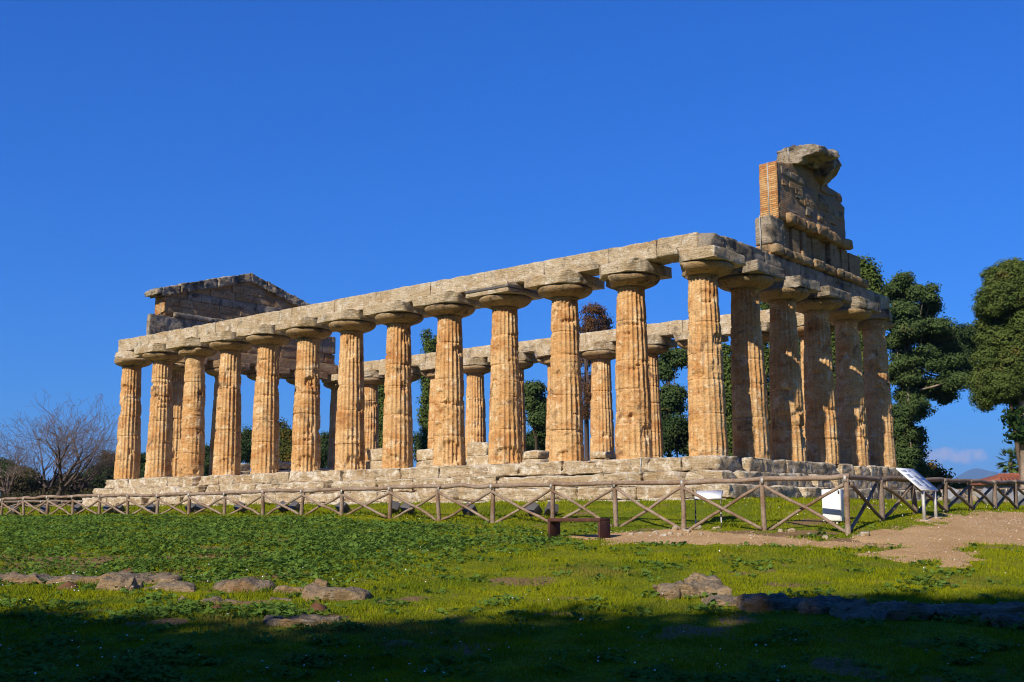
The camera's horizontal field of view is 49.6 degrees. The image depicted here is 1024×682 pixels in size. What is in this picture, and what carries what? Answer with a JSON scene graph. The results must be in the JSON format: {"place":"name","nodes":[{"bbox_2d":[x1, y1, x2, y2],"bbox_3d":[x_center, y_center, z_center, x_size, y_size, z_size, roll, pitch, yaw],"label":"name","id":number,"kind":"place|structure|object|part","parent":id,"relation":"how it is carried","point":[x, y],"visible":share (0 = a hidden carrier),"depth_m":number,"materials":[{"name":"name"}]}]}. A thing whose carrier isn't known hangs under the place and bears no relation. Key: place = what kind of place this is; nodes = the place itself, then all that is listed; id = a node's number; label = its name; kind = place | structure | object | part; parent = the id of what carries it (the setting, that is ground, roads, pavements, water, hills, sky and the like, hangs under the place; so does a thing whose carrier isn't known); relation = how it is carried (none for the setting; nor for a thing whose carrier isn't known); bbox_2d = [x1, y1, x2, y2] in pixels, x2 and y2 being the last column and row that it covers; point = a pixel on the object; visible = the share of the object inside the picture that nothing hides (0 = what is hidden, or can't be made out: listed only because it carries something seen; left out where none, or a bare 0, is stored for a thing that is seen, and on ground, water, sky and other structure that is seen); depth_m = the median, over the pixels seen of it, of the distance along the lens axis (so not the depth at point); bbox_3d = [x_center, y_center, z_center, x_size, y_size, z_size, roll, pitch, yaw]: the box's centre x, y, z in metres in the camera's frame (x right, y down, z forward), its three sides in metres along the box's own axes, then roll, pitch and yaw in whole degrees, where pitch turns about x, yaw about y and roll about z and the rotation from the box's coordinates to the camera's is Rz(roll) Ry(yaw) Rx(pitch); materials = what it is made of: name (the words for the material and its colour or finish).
{"place":"outdoors","nodes":[
{"label":"outdoors","id":0,"kind":"place"},
{"bbox_2d":[0,496,1023,681],"bbox_3d":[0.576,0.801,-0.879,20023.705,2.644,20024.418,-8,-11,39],"label":"ground","id":1,"kind":"structure","parent":0,"point":[806,521],"depth_m":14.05,"materials":[{"name":"green plant"}]},
{"bbox_2d":[0,454,19,479],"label":"shrub","id":2,"kind":"object","parent":1,"relation":"on","point":[4,463],"visible":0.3,"depth_m":75.24,"materials":[{"name":"green plant"}]},
{"bbox_2d":[8,505,19,514],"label":"floodlight","id":3,"kind":"object","parent":1,"relation":"on","point":[14,512],"visible":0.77,"depth_m":47.91,"materials":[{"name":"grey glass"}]},
{"bbox_2d":[0,489,33,507],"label":"shrub","id":4,"kind":"object","parent":1,"relation":"on","point":[13,494],"visible":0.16,"depth_m":62.81,"materials":[{"name":"green plant"}]},
{"bbox_2d":[0,473,48,495],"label":"shrub","id":5,"kind":"object","parent":1,"relation":"on","point":[26,484],"visible":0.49,"depth_m":68.84,"materials":[{"name":"green plant"}]},
{"bbox_2d":[8,464,40,482],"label":"shrub","id":6,"kind":"object","parent":1,"relation":"on","point":[25,474],"visible":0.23,"depth_m":71.41,"materials":[{"name":"green plant"}]},
{"bbox_2d":[0,425,50,492],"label":"bare tree","id":7,"kind":"object","parent":1,"relation":"on","point":[8,484],"visible":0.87,"depth_m":68.09,"materials":[{"name":"grey plant"}]},
{"bbox_2d":[0,500,82,507],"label":"rustic fence","id":8,"kind":"object","parent":1,"relation":"on","point":[42,501],"visible":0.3,"depth_m":58.20,"materials":[{"name":"brown wood"}]},
{"bbox_2d":[39,505,49,513],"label":"floodlight","id":9,"kind":"object","parent":1,"relation":"on","point":[43,508],"visible":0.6,"depth_m":46.26,"materials":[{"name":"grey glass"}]},
{"bbox_2d":[29,474,72,492],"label":"shrub","id":10,"kind":"object","parent":1,"relation":"on","point":[55,486],"visible":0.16,"depth_m":69.93,"materials":[{"name":"green plant"}]},
{"bbox_2d":[20,486,84,507],"bbox_3d":[-26.035,9.098,63.247,4.420,1.753,3.437,-1,-9,3],"label":"shrub","id":11,"kind":"object","parent":1,"relation":"on","point":[43,492],"visible":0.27,"depth_m":62.74,"materials":[{"name":"green plant"}]},
{"bbox_2d":[0,410,108,491],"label":"bare tree","id":12,"kind":"object","parent":1,"relation":"on","point":[55,477],"visible":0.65,"depth_m":63.90,"materials":[{"name":"brown plant"}]},
{"bbox_2d":[0,391,118,504],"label":"bare tree","id":13,"kind":"object","parent":1,"relation":"on","point":[72,479],"visible":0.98,"depth_m":61.54,"materials":[{"name":"brown plant"}]},
{"bbox_2d":[57,581,78,590],"bbox_3d":[-6.661,3.683,16.626,0.400,0.157,0.394,-8,-11,39],"label":"molehill","id":14,"kind":"object","parent":1,"relation":"on","point":[69,584],"visible":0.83,"depth_m":16.54,"materials":[{"name":"soil"}]},
{"bbox_2d":[51,471,96,493],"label":"shrub","id":15,"kind":"object","parent":1,"relation":"on","point":[77,483],"visible":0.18,"depth_m":70.56,"materials":[{"name":"green plant"}]},
{"bbox_2d":[74,504,82,512],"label":"floodlight","id":16,"kind":"object","parent":1,"relation":"on","point":[77,507],"visible":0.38,"depth_m":44.60,"materials":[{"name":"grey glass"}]},
{"bbox_2d":[51,416,116,494],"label":"bare tree","id":17,"kind":"object","parent":1,"relation":"on","point":[85,483],"visible":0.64,"depth_m":65.16,"materials":[{"name":"brown plant"}]},
{"bbox_2d":[70,485,104,497],"bbox_3d":[-24.824,9.422,65.632,3.635,1.817,2.900,-8,-11,39],"label":"shrub","id":18,"kind":"object","parent":1,"relation":"on","point":[87,490],"visible":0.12,"depth_m":64.58,"materials":[{"name":"green plant"}]},
{"bbox_2d":[0,570,182,584],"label":"stone slab","id":19,"kind":"structure","parent":1,"relation":"on","point":[17,578],"depth_m":17.27,"materials":[{"name":"beige stone"}]},
{"bbox_2d":[82,462,113,488],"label":"shrub","id":20,"kind":"object","parent":1,"relation":"on","point":[101,483],"visible":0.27,"depth_m":72.69,"materials":[{"name":"green plant"}]},
{"bbox_2d":[95,450,115,478],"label":"shrub","id":21,"kind":"object","parent":1,"relation":"on","point":[106,456],"visible":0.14,"depth_m":74.48,"materials":[{"name":"green plant"}]},
{"bbox_2d":[103,503,113,512],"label":"floodlight","id":22,"kind":"object","parent":1,"relation":"on","point":[105,507],"visible":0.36,"depth_m":43.17,"materials":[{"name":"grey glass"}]},
{"bbox_2d":[113,503,124,512],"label":"floodlight","id":23,"kind":"object","parent":1,"relation":"on","point":[121,508],"visible":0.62,"depth_m":42.75,"materials":[{"name":"grey glass"}]},
{"bbox_2d":[96,575,143,590],"bbox_3d":[-5.843,3.698,16.467,0.629,0.416,0.469,-2,-9,9],"label":"rock","id":24,"kind":"object","parent":1,"relation":"on","point":[108,582],"visible":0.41,"depth_m":16.32,"materials":[{"name":"beige stone"}]},
{"bbox_2d":[122,568,134,572],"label":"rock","id":25,"kind":"object","parent":1,"relation":"on","point":[129,569],"visible":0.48,"depth_m":17.88,"materials":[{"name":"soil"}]},
{"bbox_2d":[139,452,145,477],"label":"shrub","id":26,"kind":"object","parent":1,"relation":"on","point":[142,464],"visible":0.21,"depth_m":88.98,"materials":[{"name":"green plant"}]},
{"bbox_2d":[146,503,155,512],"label":"floodlight","id":27,"kind":"object","parent":1,"relation":"on","point":[151,507],"visible":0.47,"depth_m":41.27,"materials":[{"name":"grey glass"}]},
{"bbox_2d":[144,580,196,591],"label":"stone slab","id":28,"kind":"structure","parent":1,"relation":"on","point":[181,586],"depth_m":16.30,"materials":[{"name":"beige stone"}]},
{"bbox_2d":[185,502,195,512],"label":"floodlight","id":29,"kind":"object","parent":1,"relation":"on","point":[193,505],"visible":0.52,"depth_m":39.73,"materials":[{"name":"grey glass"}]},
{"bbox_2d":[194,503,205,511],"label":"floodlight","id":30,"kind":"object","parent":1,"relation":"on","point":[198,507],"visible":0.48,"depth_m":39.41,"materials":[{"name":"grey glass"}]},
{"bbox_2d":[204,443,209,475],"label":"shrub","id":31,"kind":"object","parent":1,"relation":"on","point":[206,460],"visible":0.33,"depth_m":88.50,"materials":[{"name":"green plant"}]},
{"bbox_2d":[207,579,226,591],"bbox_3d":[-4.459,3.735,16.461,0.870,0.392,0.574,2,-9,-14],"label":"rock","id":32,"kind":"object","parent":1,"relation":"on","point":[219,585],"visible":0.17,"depth_m":16.54,"materials":[{"name":"beige stone"}]},
{"bbox_2d":[200,596,238,602],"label":"stone slab","id":33,"kind":"structure","parent":1,"relation":"on","point":[214,599],"depth_m":15.16,"materials":[{"name":"grey stone"}]},
{"bbox_2d":[233,501,247,512],"bbox_3d":[-9.345,5.755,38.146,0.407,0.486,0.414,-6,-11,34],"label":"floodlight","id":34,"kind":"object","parent":1,"relation":"on","point":[236,506],"visible":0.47,"depth_m":38.06,"materials":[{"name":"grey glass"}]},
{"bbox_2d":[241,425,251,463],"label":"shrub","id":35,"kind":"object","parent":1,"relation":"on","point":[246,439],"visible":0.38,"depth_m":87.05,"materials":[{"name":"green plant"}]},
{"bbox_2d":[222,577,274,592],"bbox_3d":[-3.852,3.674,16.292,0.734,0.418,0.550,0,-9,0],"label":"rock","id":36,"kind":"object","parent":1,"relation":"on","point":[246,583],"visible":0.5,"depth_m":16.11,"materials":[{"name":"beige stone"}]},
{"bbox_2d":[270,597,291,600],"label":"stone slab","id":37,"kind":"structure","parent":1,"relation":"on","point":[273,598],"depth_m":15.29,"materials":[{"name":"grey stone"}]},
{"bbox_2d":[276,500,287,512],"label":"floodlight","id":38,"kind":"object","parent":1,"relation":"on","point":[282,509],"visible":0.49,"depth_m":36.65,"materials":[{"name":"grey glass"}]},
{"bbox_2d":[279,417,291,461],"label":"shrub","id":39,"kind":"object","parent":1,"relation":"on","point":[285,438],"visible":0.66,"depth_m":87.43,"materials":[{"name":"green plant"}]},
{"bbox_2d":[273,585,302,592],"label":"stone slab","id":40,"kind":"structure","parent":1,"relation":"on","point":[287,588],"depth_m":15.98,"materials":[{"name":"beige stone"}]},
{"bbox_2d":[288,501,299,511],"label":"floodlight","id":41,"kind":"object","parent":1,"relation":"on","point":[293,505],"visible":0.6,"depth_m":36.24,"materials":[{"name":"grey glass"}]},
{"bbox_2d":[263,614,340,626],"bbox_3d":[-2.531,3.462,13.356,0.973,0.328,0.566,1,-9,-6],"label":"rock","id":42,"kind":"object","parent":1,"relation":"on","point":[292,620],"visible":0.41,"depth_m":13.19,"materials":[{"name":"grey stone"}]},
{"bbox_2d":[307,602,327,611],"bbox_3d":[-2.519,3.461,14.390,0.348,0.141,0.346,-8,-11,39],"label":"molehill","id":43,"kind":"object","parent":1,"relation":"on","point":[318,606],"visible":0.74,"depth_m":14.32,"materials":[{"name":"soil"}]},
{"bbox_2d":[311,578,327,586],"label":"rock","id":44,"kind":"object","parent":1,"relation":"on","point":[321,583],"visible":0.38,"depth_m":16.53,"materials":[{"name":"beige stone"}]},
{"bbox_2d":[320,431,328,468],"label":"shrub","id":45,"kind":"object","parent":1,"relation":"on","point":[324,437],"visible":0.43,"depth_m":85.17,"materials":[{"name":"green plant"}]},
{"bbox_2d":[301,584,371,601],"bbox_3d":[-2.442,3.586,15.437,0.976,0.385,0.613,1,-9,-7],"label":"rock","id":46,"kind":"object","parent":1,"relation":"on","point":[312,591],"visible":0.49,"depth_m":15.23,"materials":[{"name":"beige stone"}]},
{"bbox_2d":[335,502,350,512],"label":"floodlight","id":47,"kind":"object","parent":1,"relation":"on","point":[346,508],"visible":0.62,"depth_m":34.80,"materials":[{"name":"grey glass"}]},
{"bbox_2d":[378,384,384,447],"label":"cypress tree","id":48,"kind":"object","parent":1,"relation":"on","point":[381,395],"visible":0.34,"depth_m":73.80,"materials":[{"name":"green plant"}]},
{"bbox_2d":[387,500,400,513],"bbox_3d":[-3.566,5.059,33.521,0.407,0.486,0.414,-1,-9,3],"label":"floodlight","id":49,"kind":"object","parent":1,"relation":"on","point":[396,506],"visible":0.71,"depth_m":33.41,"materials":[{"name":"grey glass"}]},
{"bbox_2d":[400,503,414,513],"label":"floodlight","id":50,"kind":"object","parent":1,"relation":"on","point":[404,506],"visible":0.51,"depth_m":33.06,"materials":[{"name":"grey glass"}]},
{"bbox_2d":[413,430,423,462],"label":"shrub","id":51,"kind":"object","parent":1,"relation":"on","point":[418,439],"visible":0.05,"depth_m":84.05,"materials":[{"name":"green plant"}]},
{"bbox_2d":[0,473,850,533],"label":"rustic fence","id":52,"kind":"object","parent":1,"relation":"on","point":[682,488],"visible":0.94,"depth_m":29.38,"materials":[{"name":"brown wood"}]},
{"bbox_2d":[416,328,435,461],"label":"cypress tree","id":53,"kind":"object","parent":1,"relation":"on","point":[428,347],"visible":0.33,"depth_m":70.05,"materials":[{"name":"green plant"}]},
{"bbox_2d":[462,502,477,515],"bbox_3d":[-1.213,4.843,31.638,0.407,0.486,0.414,-7,-11,37],"label":"floodlight","id":54,"kind":"object","parent":1,"relation":"on","point":[468,512],"visible":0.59,"depth_m":31.53,"materials":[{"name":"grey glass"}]},
{"bbox_2d":[0,498,1011,681],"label":"daisies","id":55,"kind":"object","parent":1,"relation":"on","point":[460,641],"visible":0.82,"depth_m":11.93,"materials":[{"name":"white plant"}]},
{"bbox_2d":[82,144,932,506],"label":"ruined temple","id":56,"kind":"structure","parent":1,"relation":"on","point":[798,270],"depth_m":39.87,"materials":[{"name":"stone"}]},
{"bbox_2d":[0,511,1023,681],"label":"mallow plants","id":57,"kind":"object","parent":1,"relation":"on","point":[145,671],"visible":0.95,"depth_m":17.73,"materials":[{"name":"green plant"}]},
{"bbox_2d":[525,502,542,515],"bbox_3d":[0.598,4.617,30.225,0.414,0.486,0.407,7,-11,-39],"label":"floodlight","id":58,"kind":"object","parent":1,"relation":"on","point":[534,507],"visible":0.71,"depth_m":30.12,"materials":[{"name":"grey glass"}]},
{"bbox_2d":[524,379,547,449],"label":"conifer tree","id":59,"kind":"object","parent":1,"relation":"on","point":[535,402],"visible":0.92,"depth_m":67.59,"materials":[{"name":"green plant"}]},
{"bbox_2d":[526,431,545,450],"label":"shrub","id":60,"kind":"object","parent":1,"relation":"on","point":[530,443],"visible":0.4,"depth_m":79.30,"materials":[{"name":"green plant"}]},
{"bbox_2d":[544,501,558,516],"bbox_3d":[1.062,4.566,29.858,0.407,0.486,0.414,1,-9,-10],"label":"floodlight","id":61,"kind":"object","parent":1,"relation":"on","point":[547,511],"visible":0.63,"depth_m":29.75,"materials":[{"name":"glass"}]},
{"bbox_2d":[548,518,609,539],"bbox_3d":[1.500,4.269,24.962,1.460,0.555,0.400,-8,-11,39],"label":"metal bench","id":62,"kind":"object","parent":1,"relation":"on","point":[603,527],"visible":0.69,"depth_m":24.68,"materials":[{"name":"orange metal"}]},
{"bbox_2d":[578,300,614,460],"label":"dying tree","id":63,"kind":"object","parent":1,"relation":"on","point":[602,322],"visible":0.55,"depth_m":75.07,"materials":[{"name":"brown plant"}]},
{"bbox_2d":[658,347,687,456],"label":"conifer tree","id":64,"kind":"object","parent":1,"relation":"on","point":[672,397],"visible":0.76,"depth_m":65.90,"materials":[{"name":"green plant"}]},
{"bbox_2d":[662,412,688,457],"bbox_3d":[9.408,7.046,63.856,4.242,5.897,2.819,3,-10,-23],"label":"shrub","id":65,"kind":"object","parent":1,"relation":"on","point":[675,434],"visible":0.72,"depth_m":63.43,"materials":[{"name":"green plant"}]},
{"bbox_2d":[652,579,732,599],"bbox_3d":[2.523,3.596,15.572,1.063,0.453,0.660,0,-9,-5],"label":"rock","id":66,"kind":"object","parent":1,"relation":"on","point":[675,590],"visible":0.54,"depth_m":15.38,"materials":[{"name":"beige stone"}]},
{"bbox_2d":[684,572,721,583],"bbox_3d":[2.766,3.587,16.004,0.520,0.500,0.373,1,-9,-6],"label":"rock","id":67,"kind":"object","parent":1,"relation":"on","point":[697,577],"visible":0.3,"depth_m":15.92,"materials":[{"name":"beige stone"}]},
{"bbox_2d":[694,490,722,523],"bbox_3d":[4.693,4.010,26.370,0.640,0.902,0.391,-3,-9,18],"label":"lectern panel","id":68,"kind":"object","parent":1,"relation":"on","point":[714,495],"visible":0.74,"depth_m":26.34,"materials":[{"name":"metal"}]},
{"bbox_2d":[701,594,737,605],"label":"stone slab","id":69,"kind":"structure","parent":1,"relation":"on","point":[723,599],"depth_m":14.77,"materials":[{"name":"beige stone"}]},
{"bbox_2d":[721,341,732,455],"bbox_3d":[11.129,4.468,58.061,2.162,9.173,1.977,-8,-11,39],"label":"cypress tree","id":70,"kind":"object","parent":1,"relation":"on","point":[726,351],"visible":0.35,"depth_m":57.84,"materials":[{"name":"green plant"}]},
{"bbox_2d":[760,301,769,423],"bbox_3d":[13.240,3.342,58.194,2.092,11.498,2.176,-8,-11,39],"label":"cypress tree","id":71,"kind":"object","parent":1,"relation":"on","point":[764,306],"visible":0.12,"depth_m":58.17,"materials":[{"name":"green plant"}]},
{"bbox_2d":[735,592,804,611],"bbox_3d":[3.382,3.480,14.404,0.948,0.435,0.673,0,-9,-1],"label":"rock","id":72,"kind":"object","parent":1,"relation":"on","point":[780,601],"visible":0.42,"depth_m":14.19,"materials":[{"name":"grey stone"}]},
{"bbox_2d":[795,595,868,614],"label":"stone slab","id":73,"kind":"structure","parent":1,"relation":"on","point":[819,604],"depth_m":13.92,"materials":[{"name":"grey stone"}]},
{"bbox_2d":[822,489,843,523],"bbox_3d":[7.151,3.730,24.691,0.420,0.840,0.256,-6,-10,32],"label":"utility cabinet","id":74,"kind":"object","parent":1,"relation":"on","point":[833,507],"visible":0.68,"depth_m":24.59,"materials":[{"name":"white metal"}]},
{"bbox_3d":[7.090,3.641,24.604,0.390,0.660,0.024,-6,-10,32],"label":"door","id":75,"kind":"part","parent":74,"relation":"part of","materials":[{"name":"white paint"}]},
{"bbox_2d":[830,330,835,410],"bbox_3d":[17.215,4.086,60.068,2.047,10.618,2.071,-8,-11,39],"label":"cypress tree","id":76,"kind":"object","parent":1,"relation":"on","point":[832,346],"visible":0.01,"depth_m":60.30,"materials":[{"name":"green plant"}]},
{"bbox_2d":[857,254,894,380],"bbox_3d":[16.765,1.904,52.253,2.866,12.340,2.193,0,-9,0],"label":"cypress tree","id":77,"kind":"object","parent":1,"relation":"on","point":[869,271],"visible":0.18,"depth_m":52.58,"materials":[{"name":"green plant"}]},
{"bbox_2d":[896,468,942,520],"bbox_3d":[9.329,3.542,25.314,0.654,1.275,1.080,-8,-11,39],"label":"lectern panel","id":78,"kind":"object","parent":1,"relation":"on","point":[918,480],"visible":0.77,"depth_m":25.28,"materials":[{"name":"white metal"}]},
{"bbox_2d":[879,271,972,477],"bbox_3d":[23.388,2.877,62.233,5.500,13.652,6.874,-8,-11,39],"label":"conifer tree","id":79,"kind":"object","parent":1,"relation":"on","point":[940,352],"visible":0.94,"depth_m":61.29,"materials":[{"name":"green plant"}]},
{"bbox_2d":[829,600,1023,621],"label":"stone slab","id":80,"kind":"structure","parent":1,"relation":"on","point":[897,611],"depth_m":13.46,"materials":[{"name":"grey stone"}]},
{"bbox_2d":[849,475,1023,531],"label":"rustic fence","id":81,"kind":"object","parent":1,"relation":"on","point":[881,515],"visible":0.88,"depth_m":27.03,"materials":[{"name":"brown wood"}]},
{"bbox_2d":[925,459,966,499],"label":"shrub","id":82,"kind":"object","parent":1,"relation":"on","point":[936,471],"visible":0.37,"depth_m":68.33,"materials":[{"name":"green plant"}]},
{"bbox_2d":[942,487,964,503],"bbox_3d":[14.394,5.095,36.136,0.584,0.679,0.575,3,-9,-18],"label":"floodlight","id":83,"kind":"object","parent":1,"relation":"on","point":[951,496],"visible":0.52,"depth_m":35.97,"materials":[{"name":"grey glass"}]},
{"bbox_2d":[940,487,1023,501],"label":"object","id":84,"kind":"object","parent":1,"relation":"on","point":[977,499],"visible":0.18,"depth_m":45.68,"materials":[{"name":"wood"}]},
{"bbox_2d":[952,321,1019,473],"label":"broadleaf tree","id":85,"kind":"object","parent":1,"relation":"on","point":[965,333],"visible":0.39,"depth_m":77.83,"materials":[{"name":"green plant"}]},
{"bbox_2d":[963,495,1008,501],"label":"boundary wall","id":86,"kind":"structure","parent":1,"relation":"on","point":[974,497],"depth_m":66.88,"materials":[{"name":"stone"}]},
{"bbox_2d":[976,487,997,503],"bbox_3d":[16.121,5.310,37.620,0.584,0.679,0.575,1,-9,-8],"label":"floodlight","id":87,"kind":"object","parent":1,"relation":"on","point":[989,495],"visible":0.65,"depth_m":37.43,"materials":[{"name":"glass"}]},
{"bbox_2d":[963,473,1019,494],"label":"house","id":88,"kind":"structure","parent":1,"relation":"on","point":[1008,476],"depth_m":77.04,"materials":[{"name":"orange paint"}]},
{"bbox_2d":[963,256,1023,491],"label":"cypress tree","id":89,"kind":"object","parent":1,"relation":"on","point":[995,377],"visible":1,"depth_m":48.11,"materials":[{"name":"green plant"}]},
{"bbox_2d":[998,404,1023,444],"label":"ivy","id":90,"kind":"object","parent":89,"relation":"attached to","point":[1012,420],"visible":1,"depth_m":47.48,"materials":[{"name":"green plant"}]},
{"bbox_2d":[991,490,1004,502],"bbox_3d":[16.634,5.391,38.214,0.584,0.679,0.575,0,-9,-1],"label":"floodlight","id":91,"kind":"object","parent":1,"relation":"on","point":[999,496],"visible":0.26,"depth_m":38.00,"materials":[{"name":"glass"}]},
{"bbox_2d":[979,612,1023,628],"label":"rock","id":92,"kind":"object","parent":1,"relation":"on","point":[1010,618],"visible":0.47,"depth_m":12.79,"materials":[{"name":"grey stone"}]},
{"bbox_2d":[996,446,1018,472],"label":"palm tree","id":93,"kind":"object","parent":1,"relation":"on","point":[1011,468],"visible":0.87,"depth_m":97.29,"materials":[{"name":"green plant"}]},
{"bbox_2d":[1008,491,1023,505],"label":"floodlight","id":94,"kind":"object","parent":1,"relation":"on","point":[1020,496],"visible":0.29,"depth_m":36.43,"materials":[{"name":"glass"}]},
{"bbox_2d":[0,0,1023,493],"label":"sky","id":95,"kind":"structure","parent":0,"point":[320,151],"materials":[{"name":"blue"}]},
{"bbox_2d":[560,510,1023,567],"bbox_3d":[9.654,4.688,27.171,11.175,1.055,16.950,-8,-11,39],"label":"path","id":96,"kind":"structure","parent":0,"point":[921,550],"depth_m":22.65,"materials":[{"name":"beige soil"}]},
{"bbox_2d":[860,531,869,535],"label":"path stone","id":97,"kind":"object","parent":96,"relation":"on","point":[864,533],"visible":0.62,"depth_m":22.50,"materials":[{"name":"beige stone"}]},
{"bbox_2d":[954,468,1002,478],"bbox_3d":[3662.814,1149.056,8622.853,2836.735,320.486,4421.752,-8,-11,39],"label":"mountain","id":98,"kind":"structure","parent":0,"point":[976,473],"depth_m":8262.48,"materials":[{"name":"blue stone"}]}
]}

